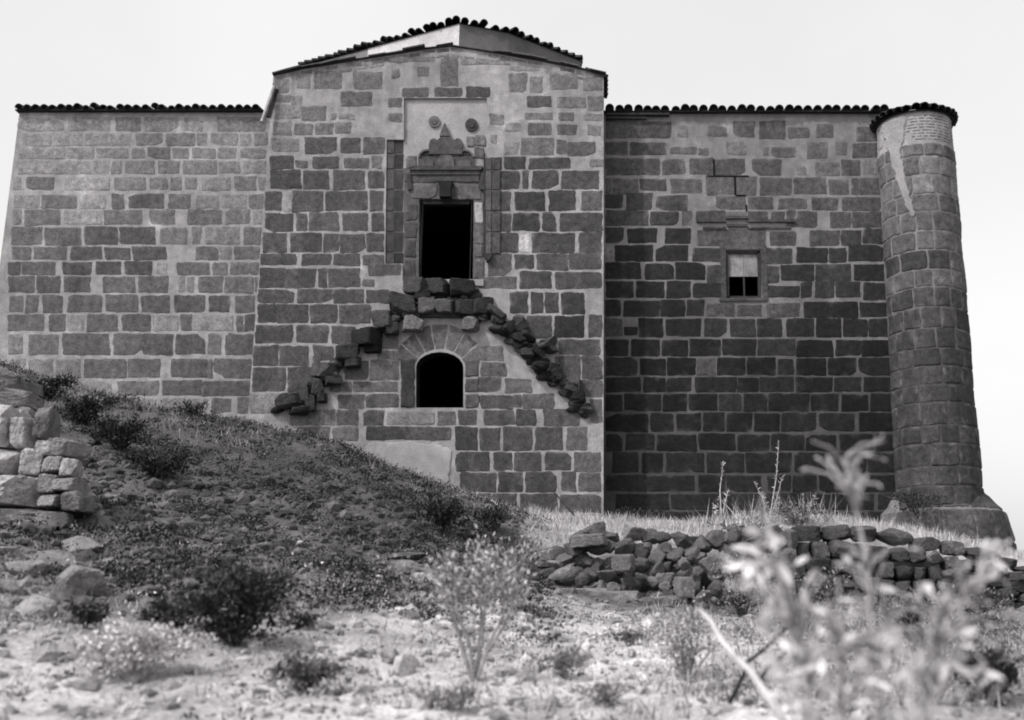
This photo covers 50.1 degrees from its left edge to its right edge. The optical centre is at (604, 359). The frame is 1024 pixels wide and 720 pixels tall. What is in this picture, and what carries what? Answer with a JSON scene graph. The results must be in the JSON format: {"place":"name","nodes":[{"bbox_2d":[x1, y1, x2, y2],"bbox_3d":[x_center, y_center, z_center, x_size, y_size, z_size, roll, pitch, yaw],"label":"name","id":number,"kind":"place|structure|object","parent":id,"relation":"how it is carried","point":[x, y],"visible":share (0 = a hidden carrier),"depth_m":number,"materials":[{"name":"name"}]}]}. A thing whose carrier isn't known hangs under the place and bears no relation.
{"place":"outdoors","nodes":[
{"label":"outdoors","id":0,"kind":"place"},
{"bbox_2d":[0,365,1023,719],"bbox_3d":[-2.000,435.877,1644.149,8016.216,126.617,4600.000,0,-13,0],"label":"ground","id":1,"kind":"structure","parent":0,"point":[218,695],"depth_m":10.69,"materials":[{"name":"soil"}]},
{"bbox_2d":[5,560,47,576],"bbox_3d":[-6.017,2.193,11.351,0.385,0.215,0.311,0,-13,0],"label":"loose stone","id":2,"kind":"object","parent":1,"relation":"on","point":[18,566],"visible":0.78,"depth_m":11.25,"materials":[{"name":"stone"}]},
{"bbox_2d":[14,594,58,619],"bbox_3d":[-5.315,2.320,10.086,0.461,0.287,0.407,0,-13,0],"label":"loose stone","id":3,"kind":"object","parent":1,"relation":"on","point":[30,605],"visible":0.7,"depth_m":10.03,"materials":[{"name":"stone"}]},
{"bbox_2d":[22,372,78,400],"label":"shrub","id":4,"kind":"object","parent":1,"relation":"on","point":[56,383],"visible":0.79,"depth_m":21.94,"materials":[{"name":"black plant"}]},
{"bbox_2d":[0,373,104,527],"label":"ruined wall","id":5,"kind":"structure","parent":1,"relation":"on","point":[43,468],"depth_m":14.59,"materials":[{"name":"stone"}]},
{"bbox_2d":[55,565,106,595],"bbox_3d":[-5.326,2.277,11.066,0.493,0.378,0.445,6,-14,-25],"label":"loose stone","id":6,"kind":"object","parent":1,"relation":"on","point":[93,581],"visible":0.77,"depth_m":10.94,"materials":[{"name":"stone"}]},
{"bbox_2d":[61,535,104,551],"bbox_3d":[-6.454,2.316,13.501,0.521,0.298,0.568,-5,-14,22],"label":"loose stone","id":7,"kind":"object","parent":1,"relation":"on","point":[85,542],"visible":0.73,"depth_m":13.34,"materials":[{"name":"stone"}]},
{"bbox_2d":[61,597,114,629],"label":"shrub","id":8,"kind":"object","parent":1,"relation":"on","point":[83,613],"visible":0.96,"depth_m":9.35,"materials":[{"name":"black plant"}]},
{"bbox_2d":[53,390,144,424],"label":"shrub","id":9,"kind":"object","parent":1,"relation":"on","point":[80,412],"visible":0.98,"depth_m":20.73,"materials":[{"name":"black plant"}]},
{"bbox_2d":[80,414,167,450],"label":"shrub","id":10,"kind":"object","parent":1,"relation":"on","point":[127,430],"visible":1,"depth_m":19.30,"materials":[{"name":"black plant"}]},
{"bbox_2d":[62,611,218,684],"bbox_3d":[-3.474,2.213,8.299,1.052,0.582,0.974,0,-13,0],"label":"shrub","id":11,"kind":"object","parent":1,"relation":"on","point":[145,639],"visible":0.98,"depth_m":8.11,"materials":[{"name":"grey plant"}]},
{"bbox_2d":[116,447,201,478],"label":"shrub","id":12,"kind":"object","parent":1,"relation":"on","point":[148,465],"visible":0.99,"depth_m":17.82,"materials":[{"name":"black plant"}]},
{"bbox_2d":[131,595,200,635],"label":"shrub","id":13,"kind":"object","parent":1,"relation":"on","point":[161,608],"visible":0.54,"depth_m":9.42,"materials":[{"name":"black plant"}]},
{"bbox_2d":[160,398,209,418],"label":"shrub","id":14,"kind":"object","parent":1,"relation":"on","point":[188,407],"visible":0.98,"depth_m":22.53,"materials":[{"name":"grey plant"}]},
{"bbox_2d":[157,553,303,646],"bbox_3d":[-3.093,2.031,9.071,1.190,0.839,0.916,-8,-15,32],"label":"shrub","id":15,"kind":"object","parent":1,"relation":"on","point":[245,591],"visible":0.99,"depth_m":9.02,"materials":[{"name":"black plant"}]},
{"bbox_2d":[0,366,556,646],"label":"clods","id":16,"kind":"object","parent":1,"relation":"on","point":[243,497],"visible":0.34,"depth_m":16.77,"materials":[{"name":"soil"}]},
{"bbox_2d":[0,359,580,656],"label":"ground cover","id":17,"kind":"object","parent":1,"relation":"on","point":[361,567],"visible":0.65,"depth_m":15.49,"materials":[{"name":"grey plant"}]},
{"bbox_2d":[275,607,327,628],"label":"shrub","id":18,"kind":"object","parent":1,"relation":"on","point":[309,619],"visible":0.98,"depth_m":9.81,"materials":[{"name":"grey plant"}]},
{"bbox_2d":[252,649,354,691],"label":"shrub","id":19,"kind":"object","parent":1,"relation":"on","point":[310,674],"visible":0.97,"depth_m":7.92,"materials":[{"name":"grey plant"}]},
{"bbox_2d":[380,647,399,663],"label":"loose stone","id":20,"kind":"object","parent":1,"relation":"on","point":[388,655],"visible":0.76,"depth_m":9.07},
{"bbox_2d":[393,653,419,677],"bbox_3d":[-1.670,2.529,8.934,0.181,0.242,0.243,-8,-15,32],"label":"loose stone","id":21,"kind":"object","parent":1,"relation":"on","point":[406,664],"visible":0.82,"depth_m":8.88,"materials":[{"name":"stone"}]},
{"bbox_2d":[394,560,419,573],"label":"loose stone","id":22,"kind":"object","parent":1,"relation":"on","point":[399,562],"visible":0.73,"depth_m":14.52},
{"bbox_2d":[390,552,427,559],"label":"loose stone","id":23,"kind":"object","parent":1,"relation":"on","point":[411,554],"visible":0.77,"depth_m":15.37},
{"bbox_2d":[416,694,434,711],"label":"loose stone","id":24,"kind":"object","parent":1,"relation":"on","point":[421,705],"visible":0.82,"depth_m":7.52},
{"bbox_2d":[403,679,493,711],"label":"shrub","id":25,"kind":"object","parent":1,"relation":"on","point":[447,699],"visible":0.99,"depth_m":7.52,"materials":[{"name":"grey plant"}]},
{"bbox_2d":[413,490,485,537],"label":"shrub","id":26,"kind":"object","parent":1,"relation":"on","point":[445,513],"visible":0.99,"depth_m":18.27,"materials":[{"name":"black plant"}]},
{"bbox_2d":[376,523,536,681],"bbox_3d":[-1.184,2.000,8.938,1.266,1.367,0.977,0,-13,0],"label":"shrub","id":27,"kind":"object","parent":1,"relation":"on","point":[454,593],"visible":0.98,"depth_m":8.84,"materials":[{"name":"grey plant"}]},
{"bbox_2d":[461,499,518,535],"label":"shrub","id":28,"kind":"object","parent":1,"relation":"on","point":[492,516],"visible":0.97,"depth_m":19.64,"materials":[{"name":"black plant"}]},
{"bbox_2d":[0,15,1016,551],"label":"stone building","id":29,"kind":"structure","parent":1,"relation":"on","point":[494,261],"depth_m":27.75,"materials":[{"name":"grey stone"}]},
{"bbox_2d":[696,216,794,300],"bbox_3d":[3.694,-2.624,28.347,2.587,2.304,0.260,0,-13,0],"label":"window","id":30,"kind":"structure","parent":29,"relation":"in","point":[754,262],"depth_m":28.34,"materials":[{"name":"grey stone"}]},
{"bbox_2d":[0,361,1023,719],"bbox_3d":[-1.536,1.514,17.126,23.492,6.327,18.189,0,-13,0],"label":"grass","id":31,"kind":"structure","parent":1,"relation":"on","point":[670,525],"depth_m":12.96,"materials":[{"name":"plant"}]},
{"bbox_2d":[0,500,1023,719],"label":"ground cover","id":32,"kind":"object","parent":1,"relation":"on","point":[265,694],"visible":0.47,"depth_m":9.32,"materials":[{"name":"grey plant"}]},
{"bbox_2d":[477,527,560,606],"bbox_3d":[-1.139,2.642,13.702,0.919,1.081,0.909,12,-18,-42],"label":"shrub","id":33,"kind":"object","parent":1,"relation":"on","point":[521,553],"visible":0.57,"depth_m":13.68,"materials":[{"name":"grey plant"}]},
{"bbox_2d":[528,644,590,679],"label":"shrub","id":34,"kind":"object","parent":1,"relation":"on","point":[561,660],"visible":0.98,"depth_m":9.34,"materials":[{"name":"grey plant"}]},
{"bbox_2d":[548,566,578,585],"bbox_3d":[-0.702,3.825,18.959,0.602,0.312,0.569,-27,-30,4],"label":"heap stone","id":35,"kind":"object","parent":1,"relation":"on","point":[565,575],"visible":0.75,"depth_m":18.77,"materials":[{"name":"stone"}]},
{"bbox_2d":[564,561,576,566],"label":"heap stone","id":36,"kind":"object","parent":35,"relation":"on","point":[572,563],"visible":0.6,"depth_m":19.02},
{"bbox_2d":[572,552,588,565],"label":"heap stone","id":37,"kind":"object","parent":36,"relation":"on","point":[577,560],"visible":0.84,"depth_m":19.11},
{"bbox_2d":[564,542,582,556],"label":"heap stone","id":38,"kind":"object","parent":37,"relation":"on","point":[576,552],"visible":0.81,"depth_m":19.11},
{"bbox_2d":[570,533,607,547],"bbox_3d":[-0.270,3.174,19.085,0.646,0.255,0.414,-4,-13,16],"label":"heap stone","id":39,"kind":"object","parent":38,"relation":"on","point":[587,540],"visible":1,"depth_m":18.91,"materials":[{"name":"stone"}]},
{"bbox_2d":[562,588,607,595],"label":"heap stone","id":40,"kind":"object","parent":1,"relation":"on","point":[590,591],"visible":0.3,"depth_m":18.18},
{"bbox_2d":[595,579,608,587],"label":"heap stone","id":41,"kind":"object","parent":1,"relation":"on","point":[602,583],"visible":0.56,"depth_m":18.86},
{"bbox_2d":[595,570,616,581],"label":"heap stone","id":42,"kind":"object","parent":41,"relation":"on","point":[608,575],"visible":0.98,"depth_m":18.88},
{"bbox_2d":[588,557,603,571],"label":"heap stone","id":43,"kind":"object","parent":42,"relation":"on","point":[597,564],"visible":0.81,"depth_m":19.01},
{"bbox_2d":[586,541,610,554],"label":"heap stone","id":44,"kind":"object","parent":43,"relation":"on","point":[598,550],"visible":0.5,"depth_m":19.09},
{"bbox_2d":[582,521,605,534],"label":"heap stone","id":45,"kind":"object","parent":44,"relation":"on","point":[598,527],"visible":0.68,"depth_m":19.28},
{"bbox_2d":[603,556,611,569],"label":"heap stone","id":46,"kind":"object","parent":42,"relation":"on","point":[607,563],"visible":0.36,"depth_m":19.00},
{"bbox_2d":[614,537,635,553],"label":"heap stone","id":47,"kind":"object","parent":46,"relation":"on","point":[625,545],"visible":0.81,"depth_m":19.20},
{"bbox_2d":[623,522,646,540],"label":"heap stone","id":48,"kind":"object","parent":47,"relation":"on","point":[634,532],"visible":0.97,"depth_m":19.28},
{"bbox_2d":[563,678,646,705],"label":"shrub","id":49,"kind":"object","parent":1,"relation":"on","point":[600,689],"visible":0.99,"depth_m":8.17,"materials":[{"name":"grey plant"}]},
{"bbox_2d":[595,590,639,603],"bbox_3d":[0.223,3.994,18.166,0.840,0.294,0.392,-5,-14,21],"label":"heap stone","id":50,"kind":"object","parent":1,"relation":"on","point":[620,597],"visible":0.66,"depth_m":17.99,"materials":[{"name":"stone"}]},
{"bbox_2d":[605,626,654,645],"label":"shrub","id":51,"kind":"object","parent":1,"relation":"on","point":[628,636],"visible":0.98,"depth_m":11.19,"materials":[{"name":"grey plant"}]},
{"bbox_2d":[606,506,672,519],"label":"shrub","id":52,"kind":"object","parent":1,"relation":"on","point":[643,513],"visible":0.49,"depth_m":25.95,"materials":[{"name":"grey plant"}]},
{"bbox_2d":[638,595,679,602],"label":"heap stone","id":53,"kind":"object","parent":1,"relation":"on","point":[672,597],"visible":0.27,"depth_m":18.06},
{"bbox_2d":[673,576,695,597],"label":"heap stone","id":54,"kind":"object","parent":53,"relation":"on","point":[680,583],"visible":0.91,"depth_m":18.16,"materials":[{"name":"stone"}]},
{"bbox_2d":[659,589,674,595],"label":"heap stone","id":55,"kind":"object","parent":1,"relation":"on","point":[669,592],"visible":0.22,"depth_m":18.72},
{"bbox_2d":[658,581,671,592],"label":"heap stone","id":56,"kind":"object","parent":55,"relation":"on","point":[664,586],"visible":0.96,"depth_m":18.76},
{"bbox_2d":[655,572,675,583],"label":"heap stone","id":57,"kind":"object","parent":56,"relation":"on","point":[662,577],"visible":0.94,"depth_m":18.83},
{"bbox_2d":[649,561,664,575],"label":"heap stone","id":58,"kind":"object","parent":57,"relation":"on","point":[658,567],"visible":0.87,"depth_m":18.89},
{"bbox_2d":[648,548,666,564],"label":"heap stone","id":59,"kind":"object","parent":58,"relation":"on","point":[656,555],"visible":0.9,"depth_m":19.03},
{"bbox_2d":[658,541,671,552],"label":"heap stone","id":60,"kind":"object","parent":59,"relation":"on","point":[665,546],"visible":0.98,"depth_m":19.10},
{"bbox_2d":[655,531,671,543],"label":"heap stone","id":61,"kind":"object","parent":60,"relation":"on","point":[661,536],"visible":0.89,"depth_m":19.22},
{"bbox_2d":[655,587,729,679],"bbox_3d":[0.800,2.492,9.791,0.701,0.890,0.514,0,-13,0],"label":"shrub","id":62,"kind":"object","parent":1,"relation":"on","point":[688,651],"visible":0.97,"depth_m":9.76,"materials":[{"name":"grey plant"}]},
{"bbox_2d":[687,461,759,528],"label":"dry weed","id":63,"kind":"object","parent":1,"relation":"on","point":[720,511],"visible":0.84,"depth_m":21.37,"materials":[{"name":"grey plant"}]},
{"bbox_2d":[718,584,735,603],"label":"heap stone","id":64,"kind":"object","parent":1,"relation":"on","point":[724,595],"visible":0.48,"depth_m":18.66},
{"bbox_2d":[707,579,724,596],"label":"heap stone","id":65,"kind":"object","parent":64,"relation":"on","point":[716,589],"visible":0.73,"depth_m":18.67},
{"bbox_2d":[707,572,721,580],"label":"heap stone","id":66,"kind":"object","parent":65,"relation":"on","point":[709,576],"visible":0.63,"depth_m":18.88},
{"bbox_2d":[699,556,721,575],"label":"heap stone","id":67,"kind":"object","parent":66,"relation":"on","point":[704,561],"visible":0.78,"depth_m":18.91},
{"bbox_2d":[694,552,706,564],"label":"heap stone","id":68,"kind":"object","parent":67,"relation":"on","point":[701,555],"visible":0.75,"depth_m":19.04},
{"bbox_2d":[693,534,711,552],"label":"heap stone","id":69,"kind":"object","parent":68,"relation":"on","point":[703,544],"visible":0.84,"depth_m":19.20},
{"bbox_2d":[724,575,737,585],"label":"heap stone","id":70,"kind":"object","parent":64,"relation":"on","point":[726,578],"visible":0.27,"depth_m":18.86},
{"bbox_2d":[719,568,731,580],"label":"heap stone","id":71,"kind":"object","parent":70,"relation":"on","point":[721,570],"visible":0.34,"depth_m":18.93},
{"bbox_2d":[713,552,725,563],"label":"heap stone","id":72,"kind":"object","parent":71,"relation":"on","point":[718,555],"visible":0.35,"depth_m":19.12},
{"bbox_2d":[717,543,727,551],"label":"heap stone","id":73,"kind":"object","parent":72,"relation":"on","point":[724,546],"visible":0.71,"depth_m":19.20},
{"bbox_2d":[705,529,724,549],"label":"heap stone","id":74,"kind":"object","parent":73,"relation":"on","point":[714,539],"visible":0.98,"depth_m":19.20,"materials":[{"name":"stone"}]},
{"bbox_2d":[723,545,741,562],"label":"heap stone","id":75,"kind":"object","parent":71,"relation":"on","point":[726,552],"visible":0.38,"depth_m":19.07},
{"bbox_2d":[724,529,741,545],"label":"heap stone","id":76,"kind":"object","parent":75,"relation":"on","point":[733,537],"visible":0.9,"depth_m":19.24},
{"bbox_2d":[690,538,789,616],"bbox_3d":[2.090,3.368,16.676,1.393,1.298,0.913,-5,-14,19],"label":"shrub","id":77,"kind":"object","parent":1,"relation":"on","point":[742,603],"visible":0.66,"depth_m":16.56,"materials":[{"name":"grey plant"}]},
{"bbox_2d":[697,607,786,719],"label":"stick","id":78,"kind":"object","parent":1,"relation":"on","point":[749,670],"visible":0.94,"depth_m":5.49,"materials":[{"name":"wood"}]},
{"bbox_2d":[694,514,789,548],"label":"shrub","id":79,"kind":"object","parent":1,"relation":"on","point":[728,528],"visible":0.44,"depth_m":19.88,"materials":[{"name":"grey plant"}]},
{"bbox_2d":[727,628,786,704],"bbox_3d":[0.926,1.814,6.587,0.624,0.485,0.099,11,-17,-41],"label":"stick","id":80,"kind":"object","parent":1,"relation":"on","point":[741,679],"visible":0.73,"depth_m":6.49,"materials":[{"name":"wood"}]},
{"bbox_2d":[723,441,817,524],"bbox_3d":[3.146,2.356,20.927,1.858,1.688,0.849,0,-13,0],"label":"dry weed","id":81,"kind":"object","parent":1,"relation":"on","point":[764,504],"visible":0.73,"depth_m":20.91,"materials":[{"name":"grey plant"}]},
{"bbox_2d":[719,494,862,719],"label":"tall plant","id":82,"kind":"object","parent":1,"relation":"on","point":[782,575],"visible":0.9,"depth_m":4.06,"materials":[{"name":"grey plant"}]},
{"bbox_2d":[756,497,844,525],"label":"shrub","id":83,"kind":"object","parent":1,"relation":"on","point":[791,514],"visible":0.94,"depth_m":20.27,"materials":[{"name":"grey plant"}]},
{"bbox_2d":[749,552,858,627],"bbox_3d":[2.555,2.972,13.833,1.419,1.081,0.813,0,-13,0],"label":"shrub","id":84,"kind":"object","parent":1,"relation":"on","point":[818,592],"visible":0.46,"depth_m":13.90,"materials":[{"name":"grey plant"}]},
{"bbox_2d":[769,492,847,522],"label":"dry weed","id":85,"kind":"object","parent":1,"relation":"on","point":[819,516],"visible":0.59,"depth_m":20.86,"materials":[{"name":"grey plant"}]},
{"bbox_2d":[762,577,899,719],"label":"tall plant","id":86,"kind":"object","parent":1,"relation":"on","point":[843,699],"visible":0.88,"depth_m":3.92,"materials":[{"name":"grey plant"}]},
{"bbox_2d":[801,434,922,719],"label":"tall plant","id":87,"kind":"object","parent":1,"relation":"on","point":[850,486],"visible":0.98,"depth_m":4.23,"materials":[{"name":"grey plant"}]},
{"bbox_2d":[791,524,1023,608],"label":"dry stone wall","id":88,"kind":"structure","parent":1,"relation":"on","point":[820,552],"depth_m":19.21,"materials":[{"name":"stone"}]},
{"bbox_2d":[780,547,796,564],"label":"heap stone","id":89,"kind":"object","parent":88,"relation":"on","point":[790,557],"visible":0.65,"depth_m":19.08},
{"bbox_2d":[779,528,798,549],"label":"heap stone","id":90,"kind":"object","parent":89,"relation":"on","point":[788,536],"visible":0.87,"depth_m":19.21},
{"bbox_2d":[873,585,952,637],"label":"shrub","id":91,"kind":"object","parent":1,"relation":"on","point":[915,616],"visible":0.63,"depth_m":12.27,"materials":[{"name":"grey plant"}]},
{"bbox_2d":[880,489,947,515],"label":"shrub","id":92,"kind":"object","parent":1,"relation":"on","point":[913,496],"visible":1,"depth_m":25.05,"materials":[{"name":"grey plant"}]},
{"bbox_2d":[867,539,1023,719],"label":"tall plant","id":93,"kind":"object","parent":1,"relation":"on","point":[935,674],"visible":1,"depth_m":3.85,"materials":[{"name":"grey plant"}]},
{"bbox_2d":[927,637,1023,707],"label":"shrub","id":94,"kind":"object","parent":1,"relation":"on","point":[1005,670],"visible":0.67,"depth_m":7.89,"materials":[{"name":"grey plant"}]},
{"bbox_2d":[947,587,1022,627],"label":"shrub","id":95,"kind":"object","parent":1,"relation":"on","point":[986,608],"visible":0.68,"depth_m":14.64,"materials":[{"name":"grey plant"}]},
{"bbox_2d":[0,0,1023,551],"label":"sky","id":96,"kind":"structure","parent":0,"point":[965,56],"materials":[{"name":"white"}]},
{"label":"heap stone","id":97,"kind":"object","parent":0,"visible":0},
{"bbox_2d":[574,572,591,587],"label":"heap stone","id":98,"kind":"object","parent":97,"relation":"on","point":[581,579],"visible":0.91,"depth_m":18.76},
{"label":"heap stone","id":99,"kind":"object","parent":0,"visible":0},
{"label":"heap stone","id":100,"kind":"object","parent":99,"relation":"on","visible":0},
{"bbox_2d":[676,566,692,576],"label":"heap stone","id":101,"kind":"object","parent":100,"relation":"on","point":[685,573],"visible":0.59,"depth_m":18.93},
{"bbox_2d":[672,562,679,571],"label":"heap stone","id":102,"kind":"object","parent":101,"relation":"on","point":[675,567],"visible":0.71,"depth_m":19.02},
{"bbox_2d":[665,547,684,562],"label":"heap stone","id":103,"kind":"object","parent":102,"relation":"on","point":[675,554],"visible":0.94,"depth_m":19.03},
{"bbox_2d":[677,557,690,569],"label":"heap stone","id":104,"kind":"object","parent":101,"relation":"on","point":[683,563],"visible":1,"depth_m":18.93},
{"bbox_2d":[682,545,699,565],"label":"heap stone","id":105,"kind":"object","parent":104,"relation":"on","point":[691,553],"visible":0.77,"depth_m":19.05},
{"bbox_2d":[670,531,693,547],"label":"heap stone","id":106,"kind":"object","parent":105,"relation":"on","point":[681,539],"visible":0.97,"depth_m":19.16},
{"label":"heap stone","id":107,"kind":"object","parent":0,"visible":0},
{"bbox_2d":[620,577,640,590],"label":"heap stone","id":108,"kind":"object","parent":107,"relation":"on","point":[633,583],"visible":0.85,"depth_m":18.87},
{"bbox_2d":[611,554,634,571],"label":"heap stone","id":109,"kind":"object","parent":108,"relation":"on","point":[622,562],"visible":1,"depth_m":18.47,"materials":[{"name":"stone"}]},
{"bbox_2d":[634,571,648,589],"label":"heap stone","id":110,"kind":"object","parent":108,"relation":"on","point":[641,577],"visible":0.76,"depth_m":18.95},
{"bbox_2d":[635,557,650,572],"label":"heap stone","id":111,"kind":"object","parent":110,"relation":"on","point":[642,564],"visible":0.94,"depth_m":18.96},
{"bbox_2d":[632,543,650,558],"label":"heap stone","id":112,"kind":"object","parent":111,"relation":"on","point":[640,550],"visible":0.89,"depth_m":19.17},
{"bbox_2d":[643,542,652,551],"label":"heap stone","id":113,"kind":"object","parent":112,"relation":"on","point":[648,545],"visible":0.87,"depth_m":19.19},
{"bbox_2d":[641,528,657,543],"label":"heap stone","id":114,"kind":"object","parent":113,"relation":"on","point":[649,536],"visible":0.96,"depth_m":19.30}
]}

